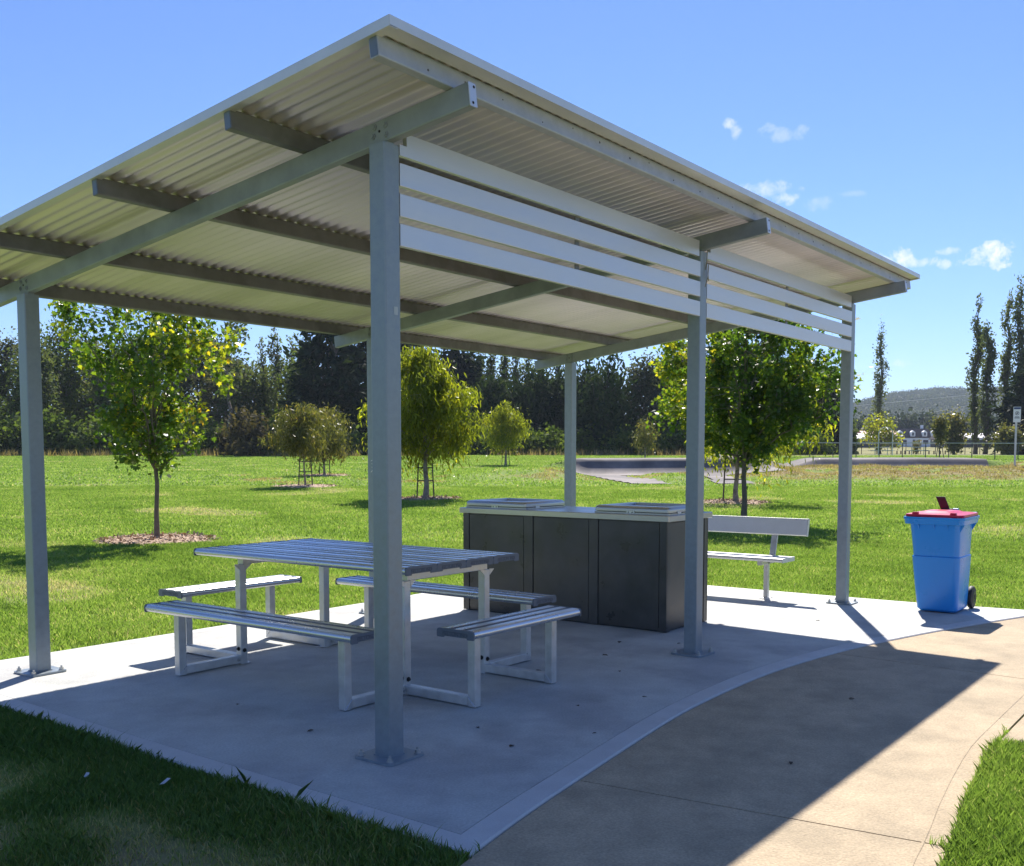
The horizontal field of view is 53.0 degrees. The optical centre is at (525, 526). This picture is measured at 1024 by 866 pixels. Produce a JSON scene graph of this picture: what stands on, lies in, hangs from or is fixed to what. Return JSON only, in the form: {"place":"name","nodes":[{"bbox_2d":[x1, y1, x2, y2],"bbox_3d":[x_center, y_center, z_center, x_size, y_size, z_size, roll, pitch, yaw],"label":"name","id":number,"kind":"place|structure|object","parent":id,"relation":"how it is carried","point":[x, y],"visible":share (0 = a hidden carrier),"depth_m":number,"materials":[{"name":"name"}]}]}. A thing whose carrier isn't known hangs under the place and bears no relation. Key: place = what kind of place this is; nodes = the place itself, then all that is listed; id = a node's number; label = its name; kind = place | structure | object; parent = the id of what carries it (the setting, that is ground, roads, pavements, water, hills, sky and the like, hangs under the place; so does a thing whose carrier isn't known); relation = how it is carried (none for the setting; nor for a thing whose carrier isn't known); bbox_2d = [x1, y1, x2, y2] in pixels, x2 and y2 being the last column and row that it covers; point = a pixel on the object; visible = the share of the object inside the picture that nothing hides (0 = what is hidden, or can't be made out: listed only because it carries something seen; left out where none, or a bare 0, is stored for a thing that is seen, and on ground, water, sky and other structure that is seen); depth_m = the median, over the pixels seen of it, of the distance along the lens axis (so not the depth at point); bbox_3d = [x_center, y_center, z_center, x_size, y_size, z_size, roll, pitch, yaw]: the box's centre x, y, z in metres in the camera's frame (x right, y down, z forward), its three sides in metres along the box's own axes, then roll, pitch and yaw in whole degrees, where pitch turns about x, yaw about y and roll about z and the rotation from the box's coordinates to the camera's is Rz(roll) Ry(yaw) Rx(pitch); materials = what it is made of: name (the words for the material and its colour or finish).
{"place":"outdoors","nodes":[
{"label":"outdoors","id":0,"kind":"place"},
{"bbox_2d":[0,538,1023,659],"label":"grass","id":1,"kind":"structure","parent":0,"point":[995,556],"depth_m":11.39,"materials":[{"name":"plant"}]},
{"bbox_2d":[0,485,1023,542],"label":"grass","id":2,"kind":"structure","parent":0,"point":[986,508],"depth_m":23.51,"materials":[{"name":"plant"}]},
{"bbox_2d":[0,454,1023,486],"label":"grass","id":3,"kind":"structure","parent":0,"point":[273,463],"depth_m":45.42,"materials":[{"name":"plant"}]},
{"bbox_2d":[0,447,1023,865],"bbox_3d":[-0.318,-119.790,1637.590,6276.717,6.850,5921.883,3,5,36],"label":"ground","id":4,"kind":"structure","parent":0,"point":[156,849],"depth_m":16.29,"materials":[{"name":"plant"}]},
{"bbox_2d":[0,354,18,422],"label":"eucalypt tree","id":5,"kind":"object","parent":4,"relation":"on","point":[5,374],"visible":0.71,"depth_m":104.50,"materials":[{"name":"green plant"}]},
{"bbox_2d":[0,326,19,434],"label":"eucalypt tree","id":6,"kind":"object","parent":4,"relation":"on","point":[5,346],"visible":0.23,"depth_m":106.28,"materials":[{"name":"green plant"}]},
{"bbox_2d":[0,412,19,454],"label":"shrub","id":7,"kind":"object","parent":4,"relation":"on","point":[3,427],"visible":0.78,"depth_m":92.53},
{"bbox_2d":[1,412,47,454],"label":"shrub","id":8,"kind":"object","parent":4,"relation":"on","point":[10,432],"visible":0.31,"depth_m":92.52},
{"bbox_2d":[0,322,72,426],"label":"eucalypt tree","id":9,"kind":"object","parent":4,"relation":"on","point":[47,375],"visible":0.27,"depth_m":98.94,"materials":[{"name":"green plant"}]},
{"bbox_2d":[5,405,83,454],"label":"shrub","id":10,"kind":"object","parent":4,"relation":"on","point":[49,424],"visible":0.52,"depth_m":91.94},
{"bbox_2d":[40,308,92,426],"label":"eucalypt tree","id":11,"kind":"object","parent":4,"relation":"on","point":[69,388],"visible":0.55,"depth_m":104.69,"materials":[{"name":"green plant"}]},
{"bbox_2d":[45,413,91,454],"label":"shrub","id":12,"kind":"object","parent":4,"relation":"on","point":[62,431],"visible":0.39,"depth_m":92.49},
{"bbox_2d":[55,329,102,442],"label":"eucalypt tree","id":13,"kind":"object","parent":4,"relation":"on","point":[89,412],"visible":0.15,"depth_m":107.90,"materials":[{"name":"green plant"}]},
{"bbox_2d":[48,407,128,454],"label":"shrub","id":14,"kind":"object","parent":4,"relation":"on","point":[80,442],"visible":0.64,"depth_m":91.63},
{"bbox_2d":[77,334,149,430],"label":"eucalypt tree","id":15,"kind":"object","parent":4,"relation":"on","point":[99,400],"visible":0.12,"depth_m":100.24,"materials":[{"name":"green plant"}]},
{"bbox_2d":[47,299,245,537],"bbox_3d":[-5.823,-2.047,15.874,2.894,4.682,2.902,-3,5,-36],"label":"maple tree","id":16,"kind":"object","parent":4,"relation":"on","point":[138,425],"visible":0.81,"depth_m":15.83,"materials":[{"name":"green plant"}]},
{"bbox_2d":[93,531,221,546],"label":"wood chip mulch","id":17,"kind":"object","parent":4,"relation":"on","point":[142,538],"visible":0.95,"depth_m":16.07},
{"bbox_2d":[145,321,208,439],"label":"eucalypt tree","id":18,"kind":"object","parent":4,"relation":"on","point":[184,384],"visible":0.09,"depth_m":102.91,"materials":[{"name":"green plant"}]},
{"bbox_2d":[157,409,210,453],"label":"shrub","id":19,"kind":"object","parent":4,"relation":"on","point":[183,442],"visible":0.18,"depth_m":93.69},
{"bbox_2d":[183,325,221,430],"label":"eucalypt tree","id":20,"kind":"object","parent":4,"relation":"on","point":[199,368],"visible":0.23,"depth_m":108.27,"materials":[{"name":"green plant"}]},
{"bbox_2d":[181,411,229,454],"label":"shrub","id":21,"kind":"object","parent":4,"relation":"on","point":[207,443],"visible":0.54,"depth_m":92.36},
{"bbox_2d":[195,339,258,427],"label":"eucalypt tree","id":22,"kind":"object","parent":4,"relation":"on","point":[218,416],"visible":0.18,"depth_m":104.39,"materials":[{"name":"green plant"}]},
{"bbox_2d":[198,319,256,426],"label":"eucalypt tree","id":23,"kind":"object","parent":4,"relation":"on","point":[226,371],"visible":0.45,"depth_m":97.06,"materials":[{"name":"green plant"}]},
{"bbox_2d":[207,419,262,455],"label":"shrub","id":24,"kind":"object","parent":4,"relation":"on","point":[222,442],"visible":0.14,"depth_m":91.83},
{"bbox_2d":[0,701,483,865],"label":"grass","id":25,"kind":"structure","parent":4,"relation":"on","point":[20,733],"depth_m":3.98,"materials":[{"name":"plant"}]},
{"bbox_2d":[215,404,280,456],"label":"shrub","id":26,"kind":"object","parent":4,"relation":"on","point":[256,430],"visible":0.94,"depth_m":87.01,"materials":[{"name":"plant"}]},
{"bbox_2d":[211,352,285,428],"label":"eucalypt tree","id":27,"kind":"object","parent":4,"relation":"on","point":[260,394],"visible":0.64,"depth_m":100.94,"materials":[{"name":"green plant"}]},
{"bbox_2d":[254,337,268,426],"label":"poplar tree","id":28,"kind":"object","parent":4,"relation":"on","point":[262,355],"visible":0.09,"depth_m":114.77,"materials":[{"name":"green plant"}]},
{"bbox_2d":[250,408,288,455],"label":"shrub","id":29,"kind":"object","parent":4,"relation":"on","point":[264,450],"visible":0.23,"depth_m":89.03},
{"bbox_2d":[265,327,289,417],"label":"poplar tree","id":30,"kind":"object","parent":4,"relation":"on","point":[275,359],"visible":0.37,"depth_m":110.69,"materials":[{"name":"green plant"}]},
{"bbox_2d":[272,331,316,412],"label":"eucalypt tree","id":31,"kind":"object","parent":4,"relation":"on","point":[285,390],"visible":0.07,"depth_m":102.66,"materials":[{"name":"green plant"}]},
{"bbox_2d":[251,401,343,484],"bbox_3d":[-7.419,-2.730,33.909,2.921,2.932,2.571,-3,5,-38],"label":"gum tree","id":32,"kind":"object","parent":4,"relation":"on","point":[298,438],"visible":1,"depth_m":33.57,"materials":[{"name":"green plant"}]},
{"bbox_2d":[271,483,341,487],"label":"wood chip mulch","id":33,"kind":"object","parent":4,"relation":"on","point":[304,486],"visible":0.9,"depth_m":33.79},
{"bbox_2d":[268,330,367,437],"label":"conifer tree","id":34,"kind":"object","parent":4,"relation":"on","point":[337,369],"visible":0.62,"depth_m":95.15,"materials":[{"name":"plant"}]},
{"bbox_2d":[278,402,362,474],"bbox_3d":[-8.655,-3.716,44.005,3.260,3.271,3.135,3,5,36],"label":"gum tree","id":35,"kind":"object","parent":4,"relation":"on","point":[338,440],"visible":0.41,"depth_m":43.87,"materials":[{"name":"green plant"}]},
{"bbox_2d":[328,421,367,454],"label":"shrub","id":36,"kind":"object","parent":4,"relation":"on","point":[357,441],"visible":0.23,"depth_m":91.88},
{"bbox_2d":[317,341,413,443],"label":"conifer tree","id":37,"kind":"object","parent":4,"relation":"on","point":[363,344],"visible":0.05,"depth_m":98.18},
{"bbox_2d":[0,447,789,455],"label":"dry grass","id":38,"kind":"structure","parent":4,"relation":"on","point":[94,453],"depth_m":91.25,"materials":[{"name":"plant"}]},
{"bbox_2d":[357,346,495,497],"bbox_3d":[-2.625,-2.744,27.165,3.720,4.150,3.519,1,4,6],"label":"gum tree","id":39,"kind":"object","parent":4,"relation":"on","point":[432,402],"visible":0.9,"depth_m":26.55,"materials":[{"name":"green plant"}]},
{"bbox_2d":[1,402,859,453],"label":"undergrowth","id":40,"kind":"object","parent":4,"relation":"on","point":[855,439],"visible":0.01,"depth_m":117.61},
{"bbox_2d":[402,494,461,500],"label":"wood chip mulch","id":41,"kind":"object","parent":4,"relation":"on","point":[436,497],"visible":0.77,"depth_m":26.86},
{"bbox_2d":[431,348,494,424],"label":"conifer tree","id":42,"kind":"object","parent":4,"relation":"on","point":[466,364],"visible":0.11,"depth_m":110.53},
{"bbox_2d":[460,414,484,454],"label":"shrub","id":43,"kind":"object","parent":4,"relation":"on","point":[475,446],"visible":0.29,"depth_m":95.76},
{"bbox_2d":[483,354,498,378],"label":"poplar tree","id":44,"kind":"object","parent":4,"relation":"on","point":[491,363],"visible":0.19,"depth_m":116.84,"materials":[{"name":"green plant"}]},
{"bbox_2d":[464,369,522,429],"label":"conifer tree","id":45,"kind":"object","parent":4,"relation":"on","point":[493,388],"visible":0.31,"depth_m":100.47,"materials":[{"name":"green plant"}]},
{"bbox_2d":[471,422,533,454],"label":"shrub","id":46,"kind":"object","parent":4,"relation":"on","point":[483,452],"visible":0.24,"depth_m":94.56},
{"bbox_2d":[478,400,532,464],"bbox_3d":[-1.159,-5.435,59.743,2.995,3.887,3.478,-3,5,-36],"label":"gum tree","id":47,"kind":"object","parent":4,"relation":"on","point":[507,433],"visible":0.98,"depth_m":59.36,"materials":[{"name":"green plant"}]},
{"bbox_2d":[497,355,513,389],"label":"poplar tree","id":48,"kind":"object","parent":4,"relation":"on","point":[504,364],"visible":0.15,"depth_m":114.86,"materials":[{"name":"green plant"}]},
{"bbox_2d":[0,587,1023,834],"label":"concrete slab","id":49,"kind":"structure","parent":4,"relation":"on","point":[270,705],"depth_m":5.99,"materials":[{"name":"concrete"}]},
{"bbox_2d":[144,538,580,710],"bbox_3d":[-1.119,0.539,6.609,2.830,0.758,1.880,3,5,36],"label":"picnic table","id":50,"kind":"object","parent":49,"relation":"on","point":[418,562],"visible":0.98,"depth_m":6.34,"materials":[{"name":"metal"}]},
{"bbox_2d":[0,14,919,766],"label":"picnic shelter","id":51,"kind":"object","parent":49,"relation":"on","point":[386,186],"visible":0.98,"depth_m":5.96,"materials":[{"name":"metal"}]},
{"bbox_2d":[459,498,712,631],"bbox_3d":[0.478,0.277,8.776,2.088,0.970,0.757,3,5,36],"label":"barbecue","id":52,"kind":"object","parent":49,"relation":"on","point":[619,564],"visible":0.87,"depth_m":8.33,"materials":[{"name":"metal"}]},
{"bbox_2d":[470,514,523,611],"bbox_3d":[-0.250,0.316,8.888,0.589,0.818,0.008,3,5,36],"label":"door panel","id":53,"kind":"structure","parent":52,"relation":"in","point":[492,533],"depth_m":8.85,"materials":[{"name":"metal"}]},
{"bbox_2d":[534,517,588,619],"bbox_3d":[0.293,0.345,8.489,0.548,0.818,0.008,3,5,36],"label":"door panel","id":54,"kind":"structure","parent":52,"relation":"in","point":[561,546],"depth_m":8.47,"materials":[{"name":"metal"}]},
{"bbox_2d":[598,520,659,627],"bbox_3d":[0.814,0.373,8.106,0.549,0.818,0.008,3,5,36],"label":"door panel","id":55,"kind":"structure","parent":52,"relation":"in","point":[628,551],"depth_m":8.10,"materials":[{"name":"metal"}]},
{"bbox_2d":[708,515,809,598],"bbox_3d":[1.824,0.277,10.232,1.933,0.765,0.423,3,5,36],"label":"park bench","id":56,"kind":"object","parent":49,"relation":"on","point":[774,527],"visible":0.62,"depth_m":9.94,"materials":[{"name":"metal"}]},
{"bbox_2d":[904,496,979,612],"bbox_3d":[3.695,0.244,9.095,0.515,0.995,0.687,3,5,36],"label":"wheelie bin","id":57,"kind":"object","parent":49,"relation":"on","point":[941,541],"visible":1,"depth_m":8.89,"materials":[{"name":"blue plastic"}]},
{"bbox_2d":[0,585,1023,858],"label":"slab border","id":58,"kind":"object","parent":4,"relation":"on","point":[486,831],"visible":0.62,"depth_m":4.78,"materials":[{"name":"concrete"}]},
{"bbox_2d":[507,357,522,388],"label":"poplar tree","id":59,"kind":"object","parent":4,"relation":"on","point":[517,375],"visible":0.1,"depth_m":116.76,"materials":[{"name":"green plant"}]},
{"bbox_2d":[503,368,546,435],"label":"conifer tree","id":60,"kind":"object","parent":4,"relation":"on","point":[519,398],"visible":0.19,"depth_m":102.47,"materials":[{"name":"green plant"}]},
{"bbox_2d":[519,358,534,386],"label":"poplar tree","id":61,"kind":"object","parent":4,"relation":"on","point":[527,364],"visible":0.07,"depth_m":116.14,"materials":[{"name":"green plant"}]},
{"bbox_2d":[507,427,553,454],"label":"shrub","id":62,"kind":"object","parent":4,"relation":"on","point":[528,442],"visible":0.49,"depth_m":95.39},
{"bbox_2d":[512,359,564,437],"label":"conifer tree","id":63,"kind":"object","parent":4,"relation":"on","point":[543,388],"visible":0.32,"depth_m":104.13,"materials":[{"name":"green plant"}]},
{"bbox_2d":[524,422,577,454],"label":"shrub","id":64,"kind":"object","parent":4,"relation":"on","point":[550,439],"visible":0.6,"depth_m":95.66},
{"bbox_2d":[542,365,576,432],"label":"conifer tree","id":65,"kind":"object","parent":4,"relation":"on","point":[560,379],"visible":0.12,"depth_m":105.34,"materials":[{"name":"green plant"}]},
{"bbox_2d":[559,423,606,454],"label":"shrub","id":66,"kind":"object","parent":4,"relation":"on","point":[587,444],"visible":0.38,"depth_m":96.98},
{"bbox_2d":[551,358,615,440],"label":"conifer tree","id":67,"kind":"object","parent":4,"relation":"on","point":[581,382],"visible":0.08,"depth_m":102.60,"materials":[{"name":"green plant"}]},
{"bbox_2d":[576,353,647,454],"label":"conifer tree","id":68,"kind":"object","parent":4,"relation":"on","point":[603,401],"visible":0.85,"depth_m":98.24,"materials":[{"name":"green plant"}]},
{"bbox_2d":[596,418,638,454],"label":"shrub","id":69,"kind":"object","parent":4,"relation":"on","point":[622,439],"visible":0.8,"depth_m":95.77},
{"bbox_2d":[236,457,1023,483],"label":"dry grass","id":70,"kind":"structure","parent":4,"relation":"on","point":[861,467],"depth_m":42.33,"materials":[{"name":"plant"}]},
{"bbox_2d":[619,347,671,437],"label":"eucalypt tree","id":71,"kind":"object","parent":4,"relation":"on","point":[646,386],"visible":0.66,"depth_m":100.13,"materials":[{"name":"green plant"}]},
{"bbox_2d":[629,415,662,457],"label":"gum tree","id":72,"kind":"object","parent":4,"relation":"on","point":[647,442],"visible":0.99,"depth_m":77.56,"materials":[{"name":"green plant"}]},
{"bbox_2d":[630,426,678,454],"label":"shrub","id":73,"kind":"object","parent":4,"relation":"on","point":[661,440],"visible":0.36,"depth_m":96.58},
{"bbox_2d":[641,353,683,449],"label":"eucalypt tree","id":74,"kind":"object","parent":4,"relation":"on","point":[668,429],"visible":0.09,"depth_m":102.06,"materials":[{"name":"green plant"}]},
{"bbox_2d":[666,424,685,454],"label":"shrub","id":75,"kind":"object","parent":4,"relation":"on","point":[681,445],"visible":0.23,"depth_m":97.76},
{"bbox_2d":[704,497,775,504],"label":"wood chip mulch","id":76,"kind":"object","parent":4,"relation":"on","point":[738,501],"visible":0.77,"depth_m":25.82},
{"bbox_2d":[645,312,876,515],"bbox_3d":[4.292,-2.410,19.854,4.443,4.752,4.155,3,5,36],"label":"maple tree","id":77,"kind":"object","parent":4,"relation":"on","point":[750,428],"visible":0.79,"depth_m":19.40,"materials":[{"name":"green plant"}]},
{"bbox_2d":[684,393,839,500],"bbox_3d":[6.017,-2.163,26.133,3.903,3.211,3.219,1,4,8],"label":"gum tree","id":78,"kind":"object","parent":4,"relation":"on","point":[736,478],"visible":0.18,"depth_m":25.66,"materials":[{"name":"green plant"}]},
{"bbox_2d":[793,425,837,454],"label":"shrub","id":79,"kind":"object","parent":4,"relation":"on","point":[824,447],"visible":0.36,"depth_m":100.41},
{"bbox_2d":[814,362,866,454],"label":"conifer tree","id":80,"kind":"object","parent":4,"relation":"on","point":[836,435],"visible":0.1,"depth_m":109.31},
{"bbox_2d":[870,318,891,453],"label":"poplar tree","id":81,"kind":"object","parent":4,"relation":"on","point":[880,384],"visible":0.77,"depth_m":148.54,"materials":[{"name":"green plant"}]},
{"bbox_2d":[857,411,905,453],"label":"garden tree","id":82,"kind":"object","parent":4,"relation":"on","point":[888,421],"visible":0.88,"depth_m":126.75,"materials":[{"name":"green plant"}]},
{"bbox_2d":[885,405,923,428],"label":"eucalypt tree","id":83,"kind":"object","parent":4,"relation":"on","point":[909,423],"visible":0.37,"depth_m":326.60,"materials":[{"name":"green plant"}]},
{"bbox_2d":[788,442,1023,459],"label":"park fence","id":84,"kind":"object","parent":4,"relation":"on","point":[971,451],"visible":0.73,"depth_m":78.59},
{"bbox_2d":[905,408,932,427],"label":"eucalypt tree","id":85,"kind":"object","parent":4,"relation":"on","point":[922,418],"visible":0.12,"depth_m":330.89,"materials":[{"name":"green plant"}]},
{"bbox_2d":[915,405,943,428],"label":"eucalypt tree","id":86,"kind":"object","parent":4,"relation":"on","point":[926,425],"visible":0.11,"depth_m":327.57,"materials":[{"name":"green plant"}]},
{"bbox_2d":[926,408,951,456],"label":"garden tree","id":87,"kind":"object","parent":4,"relation":"on","point":[939,426],"visible":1,"depth_m":75.54,"materials":[{"name":"green plant"}]},
{"bbox_2d":[943,404,973,454],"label":"garden tree","id":88,"kind":"object","parent":4,"relation":"on","point":[957,440],"visible":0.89,"depth_m":103.16,"materials":[{"name":"green plant"}]},
{"bbox_2d":[928,435,989,446],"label":"house","id":89,"kind":"structure","parent":4,"relation":"on","point":[931,438],"depth_m":257.75,"materials":[{"name":"tile"}]},
{"bbox_2d":[964,293,987,453],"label":"poplar tree","id":90,"kind":"object","parent":4,"relation":"on","point":[974,373],"visible":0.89,"depth_m":117.05,"materials":[{"name":"green plant"}]},
{"bbox_2d":[929,723,1023,865],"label":"grass","id":91,"kind":"structure","parent":4,"relation":"on","point":[987,809],"depth_m":3.92,"materials":[{"name":"plant"}]},
{"bbox_2d":[974,319,1000,453],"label":"poplar tree","id":92,"kind":"object","parent":4,"relation":"on","point":[989,366],"visible":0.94,"depth_m":111.01,"materials":[{"name":"green plant"}]},
{"bbox_2d":[982,419,1023,454],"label":"garden tree","id":93,"kind":"object","parent":4,"relation":"on","point":[1006,434],"visible":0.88,"depth_m":99.22,"materials":[{"name":"green plant"}]},
{"bbox_2d":[985,368,1023,454],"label":"conifer tree","id":94,"kind":"object","parent":4,"relation":"on","point":[1009,403],"visible":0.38,"depth_m":105.19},
{"bbox_2d":[996,288,1017,453],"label":"poplar tree","id":95,"kind":"object","parent":4,"relation":"on","point":[1006,358],"visible":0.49,"depth_m":113.86,"materials":[{"name":"green plant"}]},
{"bbox_2d":[1007,272,1023,397],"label":"poplar tree","id":96,"kind":"object","parent":4,"relation":"on","point":[1019,321],"visible":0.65,"depth_m":110.74,"materials":[{"name":"green plant"}]},
{"bbox_2d":[1013,407,1020,465],"bbox_3d":[22.369,-4.050,46.807,0.340,2.779,0.112,0,4,0],"label":"park sign","id":97,"kind":"object","parent":4,"relation":"on","point":[1016,414],"visible":0.94,"depth_m":46.70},
{"bbox_2d":[0,0,1023,413],"label":"sky","id":98,"kind":"structure","parent":0,"point":[895,128],"materials":[{"name":"blue"}]},
{"bbox_2d":[576,454,785,483],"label":"pump track","id":99,"kind":"structure","parent":0,"point":[610,468],"depth_m":45.49,"materials":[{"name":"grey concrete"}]},
{"bbox_2d":[461,618,1023,865],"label":"path","id":100,"kind":"structure","parent":0,"point":[863,778],"depth_m":4.54,"materials":[{"name":"concrete"}]},
{"bbox_2d":[910,693,1023,865],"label":"path edge ridge","id":101,"kind":"structure","parent":100,"relation":"on","point":[943,794],"depth_m":4.30,"materials":[{"name":"concrete"}]},
{"bbox_2d":[784,457,988,465],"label":"pump track","id":102,"kind":"structure","parent":0,"point":[900,461],"depth_m":50.69,"materials":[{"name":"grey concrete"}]},
{"bbox_2d":[895,425,932,446],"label":"white house","id":103,"kind":"structure","parent":0,"point":[921,433],"depth_m":277.16,"materials":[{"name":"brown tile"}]},
{"bbox_2d":[855,392,995,418],"bbox_3d":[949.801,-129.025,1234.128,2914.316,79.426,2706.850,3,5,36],"label":"hill","id":104,"kind":"structure","parent":0,"point":[925,406],"depth_m":932.13,"materials":[{"name":"plant"}]},
{"bbox_2d":[853,385,1013,424],"bbox_3d":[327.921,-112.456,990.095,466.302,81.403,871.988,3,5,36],"label":"hill forest","id":105,"kind":"object","parent":104,"relation":"on","point":[937,394],"visible":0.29,"depth_m":975.96,"materials":[{"name":"green plant"}]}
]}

